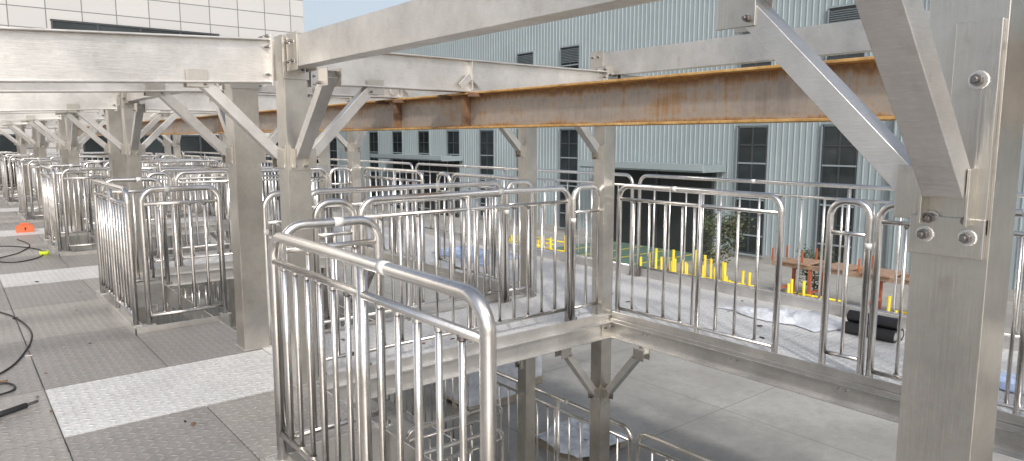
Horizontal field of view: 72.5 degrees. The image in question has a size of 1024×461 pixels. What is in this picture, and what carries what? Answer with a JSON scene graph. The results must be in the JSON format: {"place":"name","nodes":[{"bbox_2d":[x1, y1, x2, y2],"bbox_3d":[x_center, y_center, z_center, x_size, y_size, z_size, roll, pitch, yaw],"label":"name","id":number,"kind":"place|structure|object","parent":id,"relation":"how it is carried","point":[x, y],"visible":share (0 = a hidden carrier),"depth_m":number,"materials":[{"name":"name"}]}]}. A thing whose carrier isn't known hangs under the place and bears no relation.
{"place":"outdoors","nodes":[
{"label":"outdoors","id":0,"kind":"place"},
{"bbox_2d":[303,0,411,31],"label":"sky","id":1,"kind":"structure","parent":0,"point":[316,13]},
{"bbox_2d":[0,184,1023,460],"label":"steel platform","id":2,"kind":"structure","parent":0,"point":[118,388],"depth_m":5.40,"materials":[{"name":"metal"}]},
{"bbox_2d":[0,154,9,201],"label":"steel railing","id":3,"kind":"object","parent":2,"relation":"on","point":[4,176],"visible":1,"depth_m":17.86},
{"bbox_2d":[0,152,16,190],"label":"steel railing","id":4,"kind":"object","parent":2,"relation":"on","point":[8,169],"visible":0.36,"depth_m":21.46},
{"bbox_2d":[0,311,32,373],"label":"extension cable","id":5,"kind":"object","parent":2,"relation":"on","point":[23,353],"visible":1,"depth_m":5.57,"materials":[{"name":"black rubber"}]},
{"bbox_2d":[0,400,38,417],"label":"welding torch","id":6,"kind":"object","parent":2,"relation":"on","point":[11,410],"visible":1,"depth_m":4.14,"materials":[{"name":"black rubber"}]},
{"bbox_2d":[5,154,33,196],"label":"steel railing","id":7,"kind":"object","parent":2,"relation":"on","point":[24,171],"visible":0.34,"depth_m":18.91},
{"bbox_2d":[0,239,42,262],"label":"extension cable","id":8,"kind":"object","parent":2,"relation":"on","point":[19,252],"visible":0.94,"depth_m":10.00,"materials":[{"name":"black rubber"}]},
{"bbox_2d":[15,158,28,219],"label":"steel railing","id":9,"kind":"object","parent":2,"relation":"on","point":[21,190],"visible":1,"depth_m":14.05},
{"bbox_2d":[8,155,37,201],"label":"steel railing","id":10,"kind":"object","parent":2,"relation":"on","point":[10,172],"visible":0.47,"depth_m":17.48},
{"bbox_2d":[15,223,33,232],"bbox_3d":[-8.567,-0.054,12.291,0.260,0.160,0.160,-6,10,-39],"label":"orange toolbox","id":11,"kind":"object","parent":2,"relation":"on","point":[24,227],"visible":1,"depth_m":12.24,"materials":[{"name":"plastic"}]},
{"bbox_2d":[20,158,51,209],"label":"steel railing","id":12,"kind":"object","parent":2,"relation":"on","point":[49,163],"visible":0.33,"depth_m":15.03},
{"bbox_2d":[27,159,62,219],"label":"steel railing","id":13,"kind":"object","parent":2,"relation":"on","point":[30,184],"visible":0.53,"depth_m":13.64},
{"bbox_2d":[39,165,63,252],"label":"steel railing","id":14,"kind":"object","parent":2,"relation":"on","point":[50,206],"visible":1,"depth_m":10.22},
{"bbox_2d":[48,164,95,235],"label":"steel railing","id":15,"kind":"object","parent":2,"relation":"on","point":[91,231],"visible":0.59,"depth_m":11.24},
{"bbox_2d":[47,152,107,192],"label":"steel railing","id":16,"kind":"object","parent":2,"relation":"on","point":[80,153],"visible":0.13,"depth_m":20.96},
{"bbox_2d":[60,167,109,252],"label":"steel railing","id":17,"kind":"object","parent":2,"relation":"on","point":[63,191],"visible":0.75,"depth_m":9.80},
{"bbox_2d":[82,162,102,228],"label":"steel railing","id":18,"kind":"object","parent":2,"relation":"on","point":[99,165],"visible":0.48,"depth_m":12.46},
{"bbox_2d":[79,154,152,200],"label":"steel railing","id":19,"kind":"object","parent":2,"relation":"on","point":[107,166],"visible":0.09,"depth_m":17.72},
{"bbox_2d":[92,179,141,326],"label":"steel railing","id":20,"kind":"object","parent":2,"relation":"on","point":[115,247],"visible":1,"depth_m":6.36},
{"bbox_2d":[79,155,158,202],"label":"steel railing","id":21,"kind":"object","parent":2,"relation":"on","point":[157,157],"visible":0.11,"depth_m":16.83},
{"bbox_2d":[100,177,172,285],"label":"steel railing","id":22,"kind":"object","parent":2,"relation":"on","point":[163,220],"visible":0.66,"depth_m":7.40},
{"bbox_2d":[142,169,159,258],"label":"steel railing","id":23,"kind":"object","parent":2,"relation":"on","point":[155,213],"visible":0.22,"depth_m":9.45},
{"bbox_2d":[95,158,209,220],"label":"steel railing","id":24,"kind":"object","parent":2,"relation":"on","point":[103,161],"visible":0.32,"depth_m":14.12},
{"bbox_2d":[144,172,179,269],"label":"steel railing","id":25,"kind":"object","parent":2,"relation":"on","point":[165,174],"visible":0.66,"depth_m":8.65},
{"bbox_2d":[103,159,222,220],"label":"steel railing","id":26,"kind":"object","parent":2,"relation":"on","point":[160,168],"visible":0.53,"depth_m":13.39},
{"bbox_2d":[138,185,230,326],"bbox_3d":[-2.844,0.197,6.069,0.710,1.175,0.070,-6,10,-38],"label":"steel railing","id":27,"kind":"object","parent":2,"relation":"on","point":[142,203],"visible":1,"depth_m":6.04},
{"bbox_2d":[182,155,202,204],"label":"steel railing","id":28,"kind":"object","parent":2,"relation":"on","point":[193,163],"visible":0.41,"depth_m":17.26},
{"bbox_2d":[183,151,219,179],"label":"steel railing","id":29,"kind":"object","parent":2,"relation":"on","point":[204,156],"visible":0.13,"depth_m":21.90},
{"bbox_2d":[209,157,222,207],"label":"steel railing","id":30,"kind":"object","parent":2,"relation":"on","point":[212,163],"visible":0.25,"depth_m":15.96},
{"bbox_2d":[207,158,227,216],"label":"steel railing","id":31,"kind":"object","parent":2,"relation":"on","point":[210,197],"visible":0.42,"depth_m":14.69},
{"bbox_2d":[157,166,279,254],"bbox_3d":[-4.008,-0.308,10.125,2.070,1.225,0.072,-6,10,-39],"label":"steel railing","id":32,"kind":"object","parent":2,"relation":"on","point":[195,178],"visible":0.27,"depth_m":9.83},
{"bbox_2d":[221,163,227,219],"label":"steel railing","id":33,"kind":"object","parent":2,"relation":"on","point":[223,192],"visible":0.25,"depth_m":13.91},
{"bbox_2d":[174,167,329,266],"bbox_3d":[-3.415,-0.212,9.396,2.070,1.225,0.070,-6,10,-38],"label":"steel railing","id":34,"kind":"object","parent":2,"relation":"on","point":[177,182],"visible":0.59,"depth_m":9.01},
{"bbox_2d":[262,160,281,225],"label":"steel railing","id":35,"kind":"object","parent":2,"relation":"on","point":[265,182],"visible":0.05,"depth_m":13.18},
{"bbox_2d":[263,190,281,347],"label":"steel railing","id":36,"kind":"object","parent":2,"relation":"on","point":[269,197],"visible":0.36,"depth_m":5.40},
{"bbox_2d":[311,165,324,242],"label":"steel railing","id":37,"kind":"object","parent":2,"relation":"on","point":[320,166],"visible":0.2,"depth_m":10.87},
{"bbox_2d":[311,163,330,232],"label":"steel railing","id":38,"kind":"object","parent":2,"relation":"on","point":[312,183],"visible":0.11,"depth_m":11.66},
{"bbox_2d":[312,198,357,376],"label":"steel railing","id":39,"kind":"object","parent":2,"relation":"on","point":[347,204],"visible":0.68,"depth_m":4.76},
{"bbox_2d":[279,216,392,454],"bbox_3d":[-0.917,0.517,3.623,0.610,1.175,0.070,-6,10,-38],"label":"steel railing","id":40,"kind":"object","parent":2,"relation":"on","point":[376,241],"visible":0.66,"depth_m":3.58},
{"bbox_2d":[328,167,351,242],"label":"steel railing","id":41,"kind":"object","parent":2,"relation":"on","point":[332,170],"visible":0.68,"depth_m":10.05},
{"bbox_2d":[317,158,414,231],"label":"steel railing","id":42,"kind":"object","parent":2,"relation":"on","point":[392,162],"visible":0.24,"depth_m":13.14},
{"bbox_2d":[268,232,496,460],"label":"steel railing","id":43,"kind":"object","parent":2,"relation":"on","point":[484,337],"visible":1,"depth_m":2.63,"materials":[{"name":"metal"}]},
{"bbox_2d":[0,281,767,424],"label":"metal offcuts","id":44,"kind":"object","parent":2,"relation":"on","point":[192,423],"visible":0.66,"depth_m":5.57,"materials":[{"name":"black metal"}]},
{"bbox_2d":[363,167,424,262],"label":"steel railing","id":45,"kind":"object","parent":2,"relation":"on","point":[401,180],"visible":0.66,"depth_m":9.63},
{"bbox_2d":[311,181,507,323],"bbox_3d":[-0.867,0.197,6.265,2.070,1.225,0.070,-6,10,-38],"label":"steel railing","id":46,"kind":"object","parent":2,"relation":"on","point":[408,187],"visible":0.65,"depth_m":6.27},
{"bbox_2d":[436,172,450,266],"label":"steel railing","id":47,"kind":"object","parent":2,"relation":"on","point":[446,174],"visible":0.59,"depth_m":8.71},
{"bbox_2d":[358,186,571,364],"bbox_3d":[-0.278,0.292,5.541,2.070,1.225,0.071,-6,10,-39],"label":"steel railing","id":48,"kind":"object","parent":2,"relation":"on","point":[367,202],"visible":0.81,"depth_m":5.53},
{"bbox_2d":[432,245,517,265],"bbox_3d":[-0.488,0.308,9.845,1.000,0.058,1.523,-6,10,-39],"label":"crumpled plastic film","id":49,"kind":"object","parent":2,"relation":"on","point":[458,252],"visible":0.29,"depth_m":9.77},
{"bbox_2d":[451,173,536,291],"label":"steel railing","id":50,"kind":"object","parent":2,"relation":"on","point":[494,230],"visible":0.41,"depth_m":7.95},
{"bbox_2d":[505,179,536,302],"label":"steel railing","id":51,"kind":"object","parent":2,"relation":"on","point":[510,184],"visible":0.78,"depth_m":7.01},
{"bbox_2d":[414,163,633,275],"bbox_3d":[-0.115,-0.315,10.194,0.073,1.221,4.990,-6,10,-38],"label":"steel railing","id":52,"kind":"object","parent":2,"relation":"on","point":[629,176],"visible":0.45,"depth_m":9.24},
{"bbox_2d":[570,184,599,319],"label":"steel railing","id":53,"kind":"object","parent":2,"relation":"on","point":[574,211],"visible":0.85,"depth_m":6.24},
{"bbox_2d":[615,184,784,352],"bbox_3d":[1.484,0.284,5.832,0.070,1.285,1.690,-6,10,-38],"label":"steel railing","id":54,"kind":"object","parent":2,"relation":"on","point":[779,212],"visible":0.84,"depth_m":5.73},
{"bbox_2d":[712,306,841,331],"bbox_3d":[2.466,0.740,6.448,0.587,0.083,1.178,-6,10,-39],"label":"crumpled plastic film","id":55,"kind":"object","parent":2,"relation":"on","point":[810,320],"visible":0.8,"depth_m":6.23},
{"bbox_2d":[634,174,1023,337],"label":"steel railing","id":56,"kind":"object","parent":2,"relation":"on","point":[850,187],"visible":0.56,"depth_m":6.62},
{"bbox_2d":[818,198,873,374],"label":"steel railing","id":57,"kind":"object","parent":2,"relation":"on","point":[867,235],"visible":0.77,"depth_m":4.79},
{"bbox_2d":[845,310,903,342],"bbox_3d":[2.987,0.783,5.772,0.210,0.190,0.401,-6,10,-39],"label":"black pipe bundle","id":58,"kind":"object","parent":2,"relation":"on","point":[886,328],"visible":0.52,"depth_m":5.67,"materials":[{"name":"rubber"}]},
{"bbox_2d":[865,201,1023,415],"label":"steel railing","id":59,"kind":"object","parent":2,"relation":"on","point":[1016,407],"visible":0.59,"depth_m":4.52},
{"bbox_2d":[999,371,1023,393],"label":"crumpled plastic film","id":60,"kind":"object","parent":2,"relation":"on","point":[1002,383],"visible":0.09,"depth_m":4.62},
{"bbox_2d":[2,196,1023,460],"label":"ground","id":61,"kind":"structure","parent":0,"point":[708,412],"depth_m":10.78,"materials":[{"name":"concrete"}]},
{"bbox_2d":[0,125,31,158],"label":"steel column","id":62,"kind":"structure","parent":61,"relation":"on","point":[15,143],"depth_m":20.63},
{"bbox_2d":[0,125,47,195],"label":"steel column","id":63,"kind":"structure","parent":61,"relation":"on","point":[22,143],"depth_m":19.88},
{"bbox_2d":[3,122,57,205],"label":"steel column","id":64,"kind":"structure","parent":61,"relation":"on","point":[34,138],"depth_m":16.80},
{"bbox_2d":[6,120,57,165],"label":"steel column","id":65,"kind":"structure","parent":61,"relation":"on","point":[41,144],"depth_m":15.97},
{"bbox_2d":[21,115,103,251],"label":"steel column","id":66,"kind":"structure","parent":61,"relation":"on","point":[62,136],"depth_m":12.94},
{"bbox_2d":[26,114,105,251],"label":"steel column","id":67,"kind":"structure","parent":61,"relation":"on","point":[72,146],"depth_m":12.18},
{"bbox_2d":[0,113,61,119],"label":"steel beam","id":68,"kind":"structure","parent":67,"relation":"attached to","point":[39,116],"depth_m":11.76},
{"bbox_2d":[77,110,217,119],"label":"steel beam","id":69,"kind":"structure","parent":67,"relation":"attached to","point":[146,116],"depth_m":12.87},
{"bbox_2d":[55,93,169,200],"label":"steel column","id":70,"kind":"structure","parent":61,"relation":"on","point":[113,122],"depth_m":9.08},
{"bbox_2d":[0,110,99,113],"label":"steel beam","id":71,"kind":"structure","parent":70,"relation":"attached to","point":[28,112],"depth_m":8.55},
{"bbox_2d":[144,110,217,113],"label":"steel beam","id":72,"kind":"structure","parent":70,"relation":"attached to","point":[192,112],"depth_m":9.68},
{"bbox_2d":[66,93,187,326],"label":"steel column","id":73,"kind":"structure","parent":61,"relation":"on","point":[131,148],"depth_m":8.29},
{"bbox_2d":[0,93,117,111],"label":"steel beam","id":74,"kind":"structure","parent":73,"relation":"attached to","point":[46,101],"depth_m":7.81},
{"bbox_2d":[122,84,221,103],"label":"steel beam","id":75,"kind":"structure","parent":73,"relation":"attached to","point":[137,98],"depth_m":7.74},
{"bbox_2d":[139,92,350,111],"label":"steel beam","id":76,"kind":"structure","parent":73,"relation":"attached to","point":[194,101],"depth_m":8.76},
{"bbox_2d":[0,0,303,250],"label":"white panel building","id":77,"kind":"structure","parent":61,"relation":"on","point":[245,18],"depth_m":25.61,"materials":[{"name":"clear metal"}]},
{"bbox_2d":[0,19,278,199],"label":"windows","id":78,"kind":"structure","parent":77,"relation":"in","point":[194,143],"depth_m":25.07,"materials":[{"name":"black glass"}]},
{"bbox_2d":[153,135,181,290],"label":"steel column","id":79,"kind":"structure","parent":61,"relation":"on","point":[166,144],"depth_m":18.77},
{"bbox_2d":[162,135,191,297],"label":"steel column","id":80,"kind":"structure","parent":61,"relation":"on","point":[175,143],"depth_m":17.89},
{"bbox_2d":[156,281,214,324],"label":"steel railing","id":81,"kind":"object","parent":61,"relation":"on","point":[198,285],"visible":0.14,"depth_m":14.63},
{"bbox_2d":[166,281,226,322],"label":"steel railing","id":82,"kind":"object","parent":61,"relation":"on","point":[186,298],"depth_m":15.09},
{"bbox_2d":[195,247,221,308],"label":"steel railing","id":83,"kind":"object","parent":61,"relation":"on","point":[214,284],"visible":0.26,"depth_m":17.11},
{"bbox_2d":[210,134,235,328],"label":"steel column","id":84,"kind":"structure","parent":61,"relation":"on","point":[222,138],"depth_m":15.27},
{"bbox_2d":[143,83,314,351],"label":"steel column","id":85,"kind":"structure","parent":61,"relation":"on","point":[242,153],"depth_m":5.30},
{"bbox_2d":[0,83,218,92],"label":"steel beam","id":86,"kind":"structure","parent":85,"relation":"attached to","point":[72,87],"depth_m":4.61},
{"bbox_2d":[258,81,453,98],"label":"steel beam","id":87,"kind":"structure","parent":85,"relation":"attached to","point":[354,91],"depth_m":5.89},
{"bbox_2d":[183,34,383,387],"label":"steel column","id":88,"kind":"structure","parent":61,"relation":"on","point":[297,151],"depth_m":4.42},
{"bbox_2d":[0,26,273,86],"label":"steel beam","id":89,"kind":"structure","parent":88,"relation":"attached to","point":[36,55],"depth_m":3.83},
{"bbox_2d":[307,52,608,92],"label":"steel beam","id":90,"kind":"structure","parent":88,"relation":"attached to","point":[401,71],"depth_m":5.14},
{"bbox_2d":[284,0,660,71],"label":"steel beam","id":91,"kind":"structure","parent":88,"relation":"attached to","point":[410,25],"depth_m":3.12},
{"bbox_2d":[316,132,330,328],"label":"steel column","id":92,"kind":"structure","parent":61,"relation":"on","point":[324,159],"depth_m":11.11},
{"bbox_2d":[321,97,373,410],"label":"steel column","id":93,"kind":"structure","parent":61,"relation":"on","point":[352,143],"depth_m":10.13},
{"bbox_2d":[386,377,459,451],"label":"steel railing","id":94,"kind":"object","parent":61,"relation":"on","point":[412,415],"visible":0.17,"depth_m":9.50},
{"bbox_2d":[405,403,502,460],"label":"steel railing","id":95,"kind":"object","parent":61,"relation":"on","point":[411,431],"visible":0.59,"depth_m":7.40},
{"bbox_2d":[424,428,504,460],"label":"steel railing","id":96,"kind":"object","parent":61,"relation":"on","point":[501,439],"visible":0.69,"depth_m":6.87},
{"bbox_2d":[443,362,516,415],"bbox_3d":[-0.536,2.312,11.010,0.940,0.800,0.840,-6,10,-39],"label":"wrapped crate","id":97,"kind":"object","parent":61,"relation":"on","point":[473,389],"visible":0.42,"depth_m":10.77,"materials":[{"name":"plastic"}]},
{"bbox_2d":[498,128,536,460],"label":"steel column","id":98,"kind":"structure","parent":61,"relation":"on","point":[523,145],"depth_m":7.33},
{"bbox_2d":[516,355,543,389],"bbox_3d":[-0.087,2.297,11.892,0.940,0.600,0.840,-6,10,-39],"label":"wrapped crate","id":99,"kind":"object","parent":61,"relation":"on","point":[538,370],"visible":0.12,"depth_m":11.81,"materials":[{"name":"plastic"}]},
{"bbox_2d":[497,235,564,251],"bbox_3d":[0.560,0.531,24.110,1.446,0.938,2.600,-6,10,-39],"label":"yellow guard rail","id":100,"kind":"object","parent":61,"relation":"on","point":[550,243],"visible":0.11,"depth_m":23.71,"materials":[{"name":"metal"}]},
{"bbox_2d":[370,153,725,255],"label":"door canopies","id":101,"kind":"object","parent":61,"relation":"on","point":[636,170],"depth_m":26.58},
{"bbox_2d":[497,371,632,460],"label":"steel railing","id":102,"kind":"object","parent":61,"relation":"on","point":[556,448],"visible":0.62,"depth_m":7.49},
{"bbox_2d":[535,419,624,460],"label":"wooden pallet","id":103,"kind":"object","parent":61,"relation":"on","point":[542,443],"visible":0.2,"depth_m":9.37,"materials":[{"name":"brown wood"}]},
{"bbox_2d":[535,418,627,457],"bbox_3d":[0.915,2.751,9.450,1.084,0.085,1.060,-6,10,-39],"label":"wrapped sheet stack","id":104,"kind":"object","parent":103,"relation":"on","point":[574,435],"visible":0.52,"depth_m":9.39,"materials":[{"name":"plastic"}]},
{"bbox_2d":[555,66,649,460],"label":"steel column","id":105,"kind":"structure","parent":61,"relation":"on","point":[600,387],"depth_m":6.39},
{"bbox_2d":[58,56,895,136],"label":"rusty steel beam","id":106,"kind":"structure","parent":105,"relation":"attached to","point":[768,94],"depth_m":4.12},
{"bbox_2d":[590,10,929,75],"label":"steel beam","id":107,"kind":"structure","parent":105,"relation":"attached to","point":[839,38],"depth_m":5.29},
{"bbox_2d":[552,241,710,267],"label":"painted pavement","id":108,"kind":"structure","parent":61,"relation":"on","point":[625,253],"depth_m":25.36,"materials":[{"name":"green paint"}]},
{"bbox_2d":[319,195,1023,302],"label":"fence","id":109,"kind":"object","parent":61,"relation":"on","point":[766,259],"visible":0.07,"depth_m":24.22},
{"bbox_2d":[314,3,866,263],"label":"windows","id":110,"kind":"structure","parent":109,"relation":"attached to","point":[840,154],"depth_m":23.44,"materials":[{"name":"black glass"}]},
{"bbox_2d":[883,121,896,282],"bbox_3d":[10.916,-3.468,19.348,0.250,10.100,0.650,-6,10,-39],"label":"downpipe","id":111,"kind":"object","parent":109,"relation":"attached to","point":[888,216],"visible":0.26,"depth_m":20.02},
{"bbox_2d":[635,432,713,460],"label":"steel railing","id":112,"kind":"object","parent":61,"relation":"on","point":[639,444],"visible":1,"depth_m":6.38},
{"bbox_2d":[640,248,753,286],"bbox_3d":[4.414,1.164,17.286,1.241,1.451,2.900,-6,10,-39],"label":"yellow guard rail","id":113,"kind":"object","parent":61,"relation":"on","point":[672,266],"visible":0.09,"depth_m":17.07,"materials":[{"name":"metal"}]},
{"bbox_2d":[691,209,755,278],"bbox_3d":[5.601,0.432,19.121,1.660,2.428,1.615,-6,10,-39],"label":"ornamental tree","id":114,"kind":"object","parent":61,"relation":"on","point":[725,225],"visible":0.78,"depth_m":18.98,"materials":[{"name":"green plant"}]},
{"bbox_2d":[785,279,840,301],"bbox_3d":[6.241,1.667,15.210,1.239,0.993,1.300,-6,10,-39],"label":"yellow guard rail","id":115,"kind":"object","parent":61,"relation":"on","point":[789,287],"visible":0.04,"depth_m":15.60,"materials":[{"name":"paint"}]},
{"bbox_2d":[796,244,837,295],"bbox_3d":[7.996,1.049,18.444,1.074,1.381,1.241,1,7,6],"label":"ornamental shrub","id":116,"kind":"object","parent":61,"relation":"on","point":[815,278],"visible":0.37,"depth_m":18.50,"materials":[{"name":"green plant"}]},
{"bbox_2d":[771,245,909,309],"bbox_3d":[8.282,1.288,16.718,0.900,1.350,4.140,-6,10,-39],"label":"rusty steel trestle","id":117,"kind":"object","parent":61,"relation":"on","point":[887,275],"visible":0.46,"depth_m":17.17,"materials":[{"name":"brown metal"}]},
{"bbox_2d":[716,0,1023,460],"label":"steel column","id":118,"kind":"structure","parent":61,"relation":"on","point":[955,329],"depth_m":1.51,"materials":[{"name":"metal"}]},
{"bbox_2d":[908,18,1005,259],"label":"connection plates","id":119,"kind":"object","parent":118,"relation":"attached to","point":[977,66],"visible":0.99,"depth_m":1.45,"materials":[{"name":"metal"}]},
{"bbox_2d":[886,296,906,313],"bbox_3d":[7.542,1.728,13.426,1.428,1.333,1.100,-6,10,-39],"label":"yellow guard rail","id":120,"kind":"object","parent":61,"relation":"on","point":[889,304],"visible":0.02,"depth_m":13.62,"materials":[{"name":"paint"}]},
{"bbox_2d":[329,0,1023,290],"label":"wall cladding","id":121,"kind":"structure","parent":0,"point":[794,153],"depth_m":25.83,"materials":[{"name":"metal"}]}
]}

